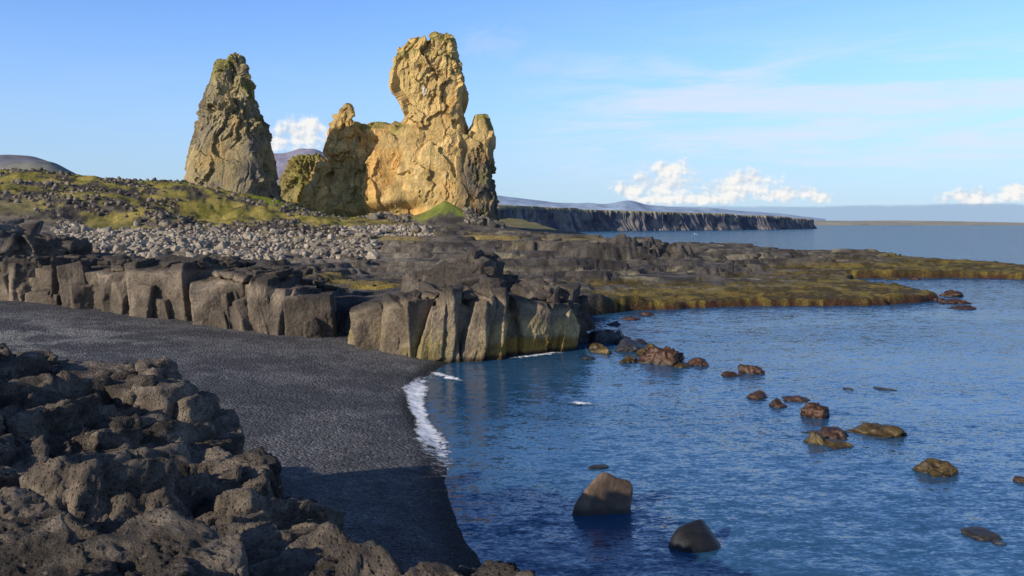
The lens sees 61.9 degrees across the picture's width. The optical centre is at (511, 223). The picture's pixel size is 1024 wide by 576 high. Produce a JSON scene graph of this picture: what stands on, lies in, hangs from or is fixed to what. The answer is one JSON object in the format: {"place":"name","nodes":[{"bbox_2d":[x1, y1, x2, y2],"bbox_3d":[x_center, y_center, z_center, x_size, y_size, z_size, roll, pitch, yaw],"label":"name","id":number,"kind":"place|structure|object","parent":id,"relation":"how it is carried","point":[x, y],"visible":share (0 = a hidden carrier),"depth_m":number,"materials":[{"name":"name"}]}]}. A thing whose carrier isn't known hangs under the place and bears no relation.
{"place":"outdoors","nodes":[
{"label":"outdoors","id":0,"kind":"place"},
{"bbox_2d":[0,155,75,173],"bbox_3d":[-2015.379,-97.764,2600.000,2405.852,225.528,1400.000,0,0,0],"label":"hill","id":1,"kind":"structure","parent":0,"point":[23,162],"depth_m":2324.57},
{"bbox_2d":[274,148,327,183],"bbox_3d":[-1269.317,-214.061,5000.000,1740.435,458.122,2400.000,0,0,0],"label":"mountain","id":2,"kind":"structure","parent":0,"point":[281,159],"depth_m":4649.65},
{"bbox_2d":[0,169,1023,572],"bbox_3d":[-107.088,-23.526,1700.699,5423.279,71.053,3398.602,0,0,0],"label":"ground","id":3,"kind":"structure","parent":0,"point":[330,421],"depth_m":75.93,"materials":[{"name":"black sand"}]},
{"bbox_2d":[0,218,92,256],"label":"rock outcrop","id":4,"kind":"object","parent":3,"relation":"on","point":[19,237],"visible":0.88,"depth_m":102.18,"materials":[{"name":"grey stone"}]},
{"bbox_2d":[50,226,61,230],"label":"boulder","id":5,"kind":"object","parent":3,"relation":"on","point":[55,228],"visible":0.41,"depth_m":159.22,"materials":[{"name":"grey stone"}]},
{"bbox_2d":[67,226,80,233],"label":"boulder","id":6,"kind":"object","parent":3,"relation":"on","point":[76,229],"visible":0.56,"depth_m":155.53,"materials":[{"name":"grey stone"}]},
{"bbox_2d":[80,225,92,231],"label":"boulder","id":7,"kind":"object","parent":3,"relation":"on","point":[85,228],"visible":0.41,"depth_m":160.63,"materials":[{"name":"grey stone"}]},
{"bbox_2d":[98,227,111,231],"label":"boulder","id":8,"kind":"object","parent":3,"relation":"on","point":[107,229],"visible":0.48,"depth_m":159.91,"materials":[{"name":"grey stone"}]},
{"bbox_2d":[101,244,113,249],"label":"boulder","id":9,"kind":"object","parent":3,"relation":"on","point":[109,247],"visible":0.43,"depth_m":119.24,"materials":[{"name":"grey stone"}]},
{"bbox_2d":[112,244,125,251],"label":"boulder","id":10,"kind":"object","parent":3,"relation":"on","point":[119,247],"visible":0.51,"depth_m":117.23,"materials":[{"name":"grey stone"}]},
{"bbox_2d":[116,250,125,254],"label":"boulder","id":11,"kind":"object","parent":3,"relation":"on","point":[118,252],"visible":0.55,"depth_m":113.93,"materials":[{"name":"grey stone"}]},
{"bbox_2d":[117,232,131,236],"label":"boulder","id":12,"kind":"object","parent":3,"relation":"on","point":[125,234],"visible":0.36,"depth_m":151.45,"materials":[{"name":"grey stone"}]},
{"bbox_2d":[121,242,131,246],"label":"boulder","id":13,"kind":"object","parent":3,"relation":"on","point":[127,244],"visible":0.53,"depth_m":126.73,"materials":[{"name":"grey stone"}]},
{"bbox_2d":[130,245,141,251],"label":"boulder","id":14,"kind":"object","parent":3,"relation":"on","point":[137,247],"visible":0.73,"depth_m":118.84,"materials":[{"name":"grey stone"}]},
{"bbox_2d":[133,233,144,238],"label":"boulder","id":15,"kind":"object","parent":3,"relation":"on","point":[141,235],"visible":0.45,"depth_m":146.32,"materials":[{"name":"grey stone"}]},
{"bbox_2d":[146,252,159,257],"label":"boulder","id":16,"kind":"object","parent":3,"relation":"on","point":[151,255],"visible":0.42,"depth_m":113.46,"materials":[{"name":"white stone"}]},
{"bbox_2d":[154,244,163,248],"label":"boulder","id":17,"kind":"object","parent":3,"relation":"on","point":[158,246],"visible":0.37,"depth_m":120.71,"materials":[{"name":"grey stone"}]},
{"bbox_2d":[159,249,167,254],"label":"boulder","id":18,"kind":"object","parent":3,"relation":"on","point":[163,251],"visible":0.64,"depth_m":117.94,"materials":[{"name":"grey stone"}]},
{"bbox_2d":[160,238,170,243],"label":"boulder","id":19,"kind":"object","parent":3,"relation":"on","point":[164,240],"visible":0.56,"depth_m":137.18,"materials":[{"name":"grey stone"}]},
{"bbox_2d":[0,167,345,235],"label":"mound rubble","id":20,"kind":"object","parent":3,"relation":"on","point":[181,219],"visible":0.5,"depth_m":198.47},
{"bbox_2d":[0,254,348,337],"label":"basalt cliff","id":21,"kind":"structure","parent":3,"relation":"on","point":[218,292],"depth_m":72.08,"materials":[{"name":"grey stone"}]},
{"bbox_2d":[170,245,180,250],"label":"boulder","id":22,"kind":"object","parent":3,"relation":"on","point":[175,248],"visible":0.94,"depth_m":119.91,"materials":[{"name":"grey stone"}]},
{"bbox_2d":[176,238,188,243],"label":"boulder","id":23,"kind":"object","parent":3,"relation":"on","point":[184,240],"visible":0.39,"depth_m":139.16,"materials":[{"name":"grey stone"}]},
{"bbox_2d":[180,248,189,253],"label":"boulder","id":24,"kind":"object","parent":3,"relation":"on","point":[183,250],"visible":0.66,"depth_m":119.34,"materials":[{"name":"grey stone"}]},
{"bbox_2d":[186,252,200,257],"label":"boulder","id":25,"kind":"object","parent":3,"relation":"on","point":[190,254],"visible":0.45,"depth_m":114.18,"materials":[{"name":"white stone"}]},
{"bbox_2d":[193,230,203,234],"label":"boulder","id":26,"kind":"object","parent":3,"relation":"on","point":[198,232],"visible":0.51,"depth_m":166.87,"materials":[{"name":"grey stone"}]},
{"bbox_2d":[194,240,206,244],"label":"boulder","id":27,"kind":"object","parent":3,"relation":"on","point":[202,242],"visible":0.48,"depth_m":139.62,"materials":[{"name":"grey stone"}]},
{"bbox_2d":[210,226,220,230],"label":"boulder","id":28,"kind":"object","parent":3,"relation":"on","point":[214,228],"visible":0.58,"depth_m":175.66,"materials":[{"name":"grey stone"}]},
{"bbox_2d":[215,241,226,248],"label":"boulder","id":29,"kind":"object","parent":3,"relation":"on","point":[222,245],"visible":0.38,"depth_m":136.58,"materials":[{"name":"grey stone"}]},
{"bbox_2d":[227,250,234,254],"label":"boulder","id":30,"kind":"object","parent":3,"relation":"on","point":[231,252],"visible":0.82,"depth_m":117.79,"materials":[{"name":"grey stone"}]},
{"bbox_2d":[184,52,281,199],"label":"sea stack","id":31,"kind":"object","parent":3,"relation":"on","point":[230,148],"visible":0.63,"depth_m":278.99,"materials":[{"name":"stone"}]},
{"bbox_2d":[54,223,436,259],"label":"stone field","id":32,"kind":"structure","parent":3,"relation":"on","point":[276,239],"depth_m":151.98,"materials":[{"name":"grey stone"}]},
{"bbox_2d":[241,250,251,254],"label":"boulder","id":33,"kind":"object","parent":3,"relation":"on","point":[246,252],"visible":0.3,"depth_m":121.91,"materials":[{"name":"grey stone"}]},
{"bbox_2d":[243,231,253,238],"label":"boulder","id":34,"kind":"object","parent":3,"relation":"on","point":[246,234],"visible":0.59,"depth_m":162.61,"materials":[{"name":"grey stone"}]},
{"bbox_2d":[0,343,534,575],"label":"lava outcrop","id":35,"kind":"object","parent":3,"relation":"on","point":[146,467],"visible":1,"depth_m":11.43,"materials":[{"name":"grey stone"}]},
{"bbox_2d":[270,229,279,233],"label":"boulder","id":36,"kind":"object","parent":3,"relation":"on","point":[274,231],"visible":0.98,"depth_m":173.31,"materials":[{"name":"grey stone"}]},
{"bbox_2d":[293,249,301,254],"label":"boulder","id":37,"kind":"object","parent":3,"relation":"on","point":[296,251],"visible":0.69,"depth_m":132.99,"materials":[{"name":"grey stone"}]},
{"bbox_2d":[294,237,304,243],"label":"boulder","id":38,"kind":"object","parent":3,"relation":"on","point":[298,240],"visible":1,"depth_m":152.18,"materials":[{"name":"grey stone"}]},
{"bbox_2d":[278,153,324,201],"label":"rock outcrop","id":39,"kind":"object","parent":3,"relation":"on","point":[295,177],"visible":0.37,"depth_m":335.56,"materials":[{"name":"stone"}]},
{"bbox_2d":[310,253,318,258],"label":"boulder","id":40,"kind":"object","parent":3,"relation":"on","point":[314,256],"visible":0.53,"depth_m":132.93,"materials":[{"name":"white stone"}]},
{"bbox_2d":[310,241,321,246],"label":"boulder","id":41,"kind":"object","parent":3,"relation":"on","point":[317,243],"visible":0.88,"depth_m":148.19,"materials":[{"name":"grey stone"}]},
{"bbox_2d":[315,232,324,237],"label":"boulder","id":42,"kind":"object","parent":3,"relation":"on","point":[319,234],"visible":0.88,"depth_m":170.45,"materials":[{"name":"grey stone"}]},
{"bbox_2d":[318,246,330,251],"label":"boulder","id":43,"kind":"object","parent":3,"relation":"on","point":[325,249],"visible":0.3,"depth_m":144.68,"materials":[{"name":"grey stone"}]},
{"bbox_2d":[327,233,334,240],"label":"boulder","id":44,"kind":"object","parent":3,"relation":"on","point":[331,236],"visible":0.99,"depth_m":153.23,"materials":[{"name":"grey stone"}]},
{"bbox_2d":[331,246,339,253],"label":"boulder","id":45,"kind":"object","parent":3,"relation":"on","point":[335,250],"visible":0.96,"depth_m":144.33,"materials":[{"name":"grey stone"}]},
{"bbox_2d":[341,250,349,255],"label":"boulder","id":46,"kind":"object","parent":3,"relation":"on","point":[345,252],"visible":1,"depth_m":132.92,"materials":[{"name":"grey stone"}]},
{"bbox_2d":[348,225,359,229],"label":"boulder","id":47,"kind":"object","parent":3,"relation":"on","point":[353,227],"visible":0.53,"depth_m":194.45,"materials":[{"name":"grey stone"}]},
{"bbox_2d":[361,237,370,242],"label":"boulder","id":48,"kind":"object","parent":3,"relation":"on","point":[367,239],"visible":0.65,"depth_m":156.40,"materials":[{"name":"grey stone"}]},
{"bbox_2d":[364,246,373,250],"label":"boulder","id":49,"kind":"object","parent":3,"relation":"on","point":[368,248],"visible":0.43,"depth_m":147.22,"materials":[{"name":"grey stone"}]},
{"bbox_2d":[364,232,373,236],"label":"boulder","id":50,"kind":"object","parent":3,"relation":"on","point":[366,234],"visible":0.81,"depth_m":168.52,"materials":[{"name":"grey stone"}]},
{"bbox_2d":[366,249,380,259],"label":"boulder","id":51,"kind":"object","parent":3,"relation":"on","point":[373,254],"visible":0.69,"depth_m":133.55,"materials":[{"name":"white stone"}]},
{"bbox_2d":[298,31,498,220],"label":"sea stack","id":52,"kind":"object","parent":3,"relation":"on","point":[430,150],"visible":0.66,"depth_m":312.33,"materials":[{"name":"brown stone"}]},
{"bbox_2d":[411,227,419,231],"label":"boulder","id":53,"kind":"object","parent":3,"relation":"on","point":[415,228],"visible":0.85,"depth_m":202.41,"materials":[{"name":"grey stone"}]},
{"bbox_2d":[332,207,505,228],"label":"talus stones","id":54,"kind":"object","parent":3,"relation":"on","point":[471,215],"visible":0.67,"depth_m":289.05,"materials":[{"name":"grey stone"}]},
{"bbox_2d":[421,224,430,232],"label":"boulder","id":55,"kind":"object","parent":3,"relation":"on","point":[425,228],"visible":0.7,"depth_m":202.55,"materials":[{"name":"grey stone"}]},
{"bbox_2d":[348,276,579,362],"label":"basalt cliff","id":56,"kind":"structure","parent":3,"relation":"on","point":[487,318],"depth_m":62.70,"materials":[{"name":"grey stone"}]},
{"bbox_2d":[400,249,596,336],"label":"rock outcrop","id":57,"kind":"object","parent":3,"relation":"on","point":[471,267],"visible":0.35,"depth_m":70.51,"materials":[{"name":"grey stone"}]},
{"bbox_2d":[321,224,849,285],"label":"lava slabs","id":58,"kind":"structure","parent":3,"relation":"on","point":[757,255],"depth_m":147.99,"materials":[{"name":"grey stone"}]},
{"bbox_2d":[0,0,1023,222],"label":"sky","id":59,"kind":"structure","parent":0,"point":[830,110],"materials":[{"name":"blue"}]},
{"bbox_2d":[497,205,816,230],"bbox_3d":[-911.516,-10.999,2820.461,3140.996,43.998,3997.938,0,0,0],"label":"headland","id":60,"kind":"structure","parent":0,"point":[570,219],"depth_m":1290.40,"materials":[{"name":"grey stone"}]},
{"bbox_2d":[497,195,825,220],"bbox_3d":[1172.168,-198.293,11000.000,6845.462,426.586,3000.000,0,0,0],"label":"mountain","id":61,"kind":"structure","parent":0,"point":[628,205],"depth_m":10452.02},
{"bbox_2d":[420,225,1023,575],"bbox_3d":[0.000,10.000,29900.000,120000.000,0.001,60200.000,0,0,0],"label":"sea water","id":62,"kind":"structure","parent":0,"point":[759,487],"depth_m":40.72,"materials":[{"name":"blue liquid"}]},
{"bbox_2d":[402,377,451,476],"bbox_3d":[-4.568,9.842,44.993,3.124,0.260,27.320,0,0,-7],"label":"surf foam","id":63,"kind":"object","parent":62,"relation":"on","point":[415,391],"visible":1,"depth_m":43.69,"materials":[{"name":"white"}]},
{"bbox_2d":[433,372,458,380],"bbox_3d":[-4.340,9.882,55.921,1.422,0.186,5.518,0,0,-35],"label":"surf foam","id":64,"kind":"object","parent":62,"relation":"on","point":[447,376],"visible":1,"depth_m":55.65,"materials":[{"name":"white"}]},
{"bbox_2d":[513,352,556,357],"bbox_3d":[1.779,9.939,64.871,6.824,0.067,1.546,0,0,-38],"label":"surf foam","id":65,"kind":"object","parent":62,"relation":"on","point":[549,353],"visible":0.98,"depth_m":64.83,"materials":[{"name":"white"}]},
{"bbox_2d":[578,332,588,343],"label":"sea rock","id":66,"kind":"object","parent":62,"relation":"in","point":[584,339],"visible":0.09,"depth_m":71.78,"materials":[{"name":"black stone"}]},
{"bbox_2d":[581,355,594,359],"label":"sea rock","id":67,"kind":"object","parent":62,"relation":"in","point":[586,357],"visible":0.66,"depth_m":62.94,"materials":[{"name":"grey stone"}]},
{"bbox_2d":[586,343,604,348],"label":"sea rock","id":68,"kind":"object","parent":62,"relation":"in","point":[594,346],"visible":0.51,"depth_m":68.29,"materials":[{"name":"brown stone"}]},
{"bbox_2d":[588,464,608,468],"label":"sea rock","id":69,"kind":"object","parent":62,"relation":"in","point":[598,466],"visible":1,"depth_m":34.92,"materials":[{"name":"grey stone"}]},
{"bbox_2d":[589,347,610,353],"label":"sea rock","id":70,"kind":"object","parent":62,"relation":"in","point":[604,350],"visible":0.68,"depth_m":65.94,"materials":[{"name":"brown stone"}]},
{"bbox_2d":[572,472,632,515],"bbox_3d":[3.178,9.867,30.067,2.222,2.400,2.000,0,0,0],"label":"sea rock","id":71,"kind":"object","parent":62,"relation":"in","point":[605,493],"visible":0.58,"depth_m":29.51,"materials":[{"name":"stone"}]},
{"bbox_2d":[588,329,618,343],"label":"sea rock","id":72,"kind":"object","parent":62,"relation":"in","point":[599,336],"visible":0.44,"depth_m":71.80,"materials":[{"name":"grey stone"}]},
{"bbox_2d":[606,321,620,325],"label":"sea rock","id":73,"kind":"object","parent":62,"relation":"in","point":[614,323],"visible":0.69,"depth_m":84.49,"materials":[{"name":"grey stone"}]},
{"bbox_2d":[615,329,623,336],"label":"sea rock","id":74,"kind":"object","parent":62,"relation":"in","point":[619,333],"visible":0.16,"depth_m":73.92,"materials":[{"name":"grey stone"}]},
{"bbox_2d":[614,336,631,344],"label":"sea rock","id":75,"kind":"object","parent":62,"relation":"in","point":[619,340],"visible":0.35,"depth_m":70.95,"materials":[{"name":"grey stone"}]},
{"bbox_2d":[619,355,636,362],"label":"sea rock","id":76,"kind":"object","parent":62,"relation":"in","point":[629,359],"visible":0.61,"depth_m":61.53,"materials":[{"name":"stone"}]},
{"bbox_2d":[614,339,643,351],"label":"sea rock","id":77,"kind":"object","parent":62,"relation":"in","point":[627,345],"visible":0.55,"depth_m":67.00,"materials":[{"name":"grey stone"}]},
{"bbox_2d":[621,316,640,320],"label":"sea rock","id":78,"kind":"object","parent":62,"relation":"in","point":[630,318],"visible":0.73,"depth_m":89.05,"materials":[{"name":"brown stone"}]},
{"bbox_2d":[634,347,648,356],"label":"sea rock","id":79,"kind":"object","parent":62,"relation":"in","point":[643,351],"visible":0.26,"depth_m":64.50,"materials":[{"name":"brown stone"}]},
{"bbox_2d":[636,339,647,344],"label":"sea rock","id":80,"kind":"object","parent":62,"relation":"in","point":[641,341],"visible":0.42,"depth_m":70.92,"materials":[{"name":"grey stone"}]},
{"bbox_2d":[638,312,654,315],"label":"sea rock","id":81,"kind":"object","parent":62,"relation":"in","point":[645,314],"visible":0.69,"depth_m":93.09,"materials":[{"name":"stone"}]},
{"bbox_2d":[646,343,658,347],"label":"sea rock","id":82,"kind":"object","parent":62,"relation":"in","point":[650,345],"visible":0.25,"depth_m":67.56,"materials":[{"name":"brown stone"}]},
{"bbox_2d":[636,345,687,366],"bbox_3d":[10.788,9.872,61.435,2.484,2.359,3.345,0,0,-42],"label":"sea rock","id":83,"kind":"object","parent":62,"relation":"in","point":[666,355],"visible":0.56,"depth_m":60.72,"materials":[{"name":"brown stone"}]},
{"bbox_2d":[673,362,692,367],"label":"sea rock","id":84,"kind":"object","parent":62,"relation":"in","point":[681,365],"visible":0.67,"depth_m":59.58,"materials":[{"name":"brown stone"}]},
{"bbox_2d":[668,519,720,552],"bbox_3d":[5.813,9.928,26.473,1.912,1.116,1.146,0,0,-30],"label":"sea rock","id":85,"kind":"object","parent":62,"relation":"in","point":[696,536],"visible":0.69,"depth_m":26.31,"materials":[{"name":"grey stone"}]},
{"bbox_2d":[687,357,707,365],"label":"sea rock","id":86,"kind":"object","parent":62,"relation":"in","point":[694,361],"visible":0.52,"depth_m":60.57,"materials":[{"name":"brown stone"}]},
{"bbox_2d":[698,361,708,365],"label":"sea rock","id":87,"kind":"object","parent":62,"relation":"in","point":[701,363],"visible":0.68,"depth_m":60.05,"materials":[{"name":"brown stone"}]},
{"bbox_2d":[721,371,740,376],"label":"sea rock","id":88,"kind":"object","parent":62,"relation":"in","point":[728,374],"visible":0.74,"depth_m":56.09,"materials":[{"name":"brown stone"}]},
{"bbox_2d":[738,364,764,373],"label":"sea rock","id":89,"kind":"object","parent":62,"relation":"in","point":[747,369],"visible":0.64,"depth_m":57.00,"materials":[{"name":"brown stone"}]},
{"bbox_2d":[746,390,767,399],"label":"sea rock","id":90,"kind":"object","parent":62,"relation":"in","point":[758,395],"visible":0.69,"depth_m":48.93,"materials":[{"name":"brown stone"}]},
{"bbox_2d":[769,398,787,407],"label":"sea rock","id":91,"kind":"object","parent":62,"relation":"in","point":[776,403],"visible":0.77,"depth_m":46.63,"materials":[{"name":"brown stone"}]},
{"bbox_2d":[782,395,810,401],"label":"sea rock","id":92,"kind":"object","parent":62,"relation":"in","point":[797,398],"visible":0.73,"depth_m":48.26,"materials":[{"name":"brown stone"}]},
{"bbox_2d":[803,430,824,445],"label":"sea rock","id":93,"kind":"object","parent":62,"relation":"in","point":[815,437],"visible":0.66,"depth_m":38.82,"materials":[{"name":"brown stone"}]},
{"bbox_2d":[800,402,829,418],"bbox_3d":[15.679,9.948,44.559,1.669,1.366,1.372,0,0,40],"label":"sea rock","id":94,"kind":"object","parent":62,"relation":"in","point":[813,410],"visible":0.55,"depth_m":44.06,"materials":[{"name":"brown stone"}]},
{"bbox_2d":[818,426,847,439],"bbox_3d":[15.255,9.978,40.263,1.768,0.743,1.651,0,0,0],"label":"sea rock","id":95,"kind":"object","parent":62,"relation":"in","point":[833,432],"visible":0.62,"depth_m":39.90,"materials":[{"name":"brown stone"}]},
{"bbox_2d":[824,439,853,448],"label":"sea rock","id":96,"kind":"object","parent":62,"relation":"in","point":[835,444],"visible":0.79,"depth_m":38.27,"materials":[{"name":"brown stone"}]},
{"bbox_2d":[845,422,906,437],"bbox_3d":[17.545,9.975,40.958,2.704,0.864,2.199,0,0,38],"label":"sea rock","id":97,"kind":"object","parent":62,"relation":"in","point":[879,430],"visible":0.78,"depth_m":40.38,"materials":[{"name":"brown stone"}]},
{"bbox_2d":[873,387,896,390],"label":"sea rock","id":98,"kind":"object","parent":62,"relation":"in","point":[879,388],"visible":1,"depth_m":51.48,"materials":[{"name":"grey stone"}]},
{"bbox_2d":[883,277,899,279],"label":"sea rock","id":99,"kind":"object","parent":62,"relation":"in","point":[890,278],"visible":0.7,"depth_m":152.95,"materials":[{"name":"brown stone"}]},
{"bbox_2d":[906,277,920,279],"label":"sea rock","id":100,"kind":"object","parent":62,"relation":"in","point":[912,278],"visible":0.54,"depth_m":153.11,"materials":[{"name":"brown stone"}]},
{"bbox_2d":[912,458,957,477],"bbox_3d":[17.219,9.968,34.417,1.719,1.032,1.602,0,0,-21],"label":"sea rock","id":101,"kind":"object","parent":62,"relation":"in","point":[934,467],"visible":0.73,"depth_m":34.07,"materials":[{"name":"brown stone"}]},
{"bbox_2d":[938,289,963,296],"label":"sea rock","id":102,"kind":"object","parent":62,"relation":"in","point":[950,292],"visible":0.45,"depth_m":118.04,"materials":[{"name":"brown stone"}]},
{"bbox_2d":[937,299,970,303],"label":"sea rock","id":103,"kind":"object","parent":62,"relation":"in","point":[955,301],"visible":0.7,"depth_m":107.37,"materials":[{"name":"brown stone"}]},
{"bbox_2d":[950,305,975,309],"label":"sea rock","id":104,"kind":"object","parent":62,"relation":"in","point":[959,307],"visible":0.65,"depth_m":100.42,"materials":[{"name":"brown stone"}]},
{"bbox_2d":[960,526,1001,541],"bbox_3d":[15.041,9.984,27.321,1.138,0.293,1.024,0,0,0],"label":"sea rock","id":105,"kind":"object","parent":62,"relation":"in","point":[979,533],"visible":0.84,"depth_m":27.24,"materials":[{"name":"grey stone"}]},
{"bbox_2d":[991,539,1005,544],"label":"sea rock","id":106,"kind":"object","parent":62,"relation":"in","point":[997,541],"visible":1,"depth_m":26.66,"materials":[{"name":"grey stone"}]},
{"bbox_2d":[1013,476,1023,483],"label":"sea rock","id":107,"kind":"object","parent":62,"relation":"in","point":[1019,479],"visible":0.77,"depth_m":33.08,"materials":[{"name":"brown stone"}]},
{"bbox_2d":[814,220,1023,224],"bbox_3d":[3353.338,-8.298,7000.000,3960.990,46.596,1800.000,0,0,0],"label":"coastline","id":108,"kind":"structure","parent":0,"point":[894,222],"depth_m":6419.44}
]}

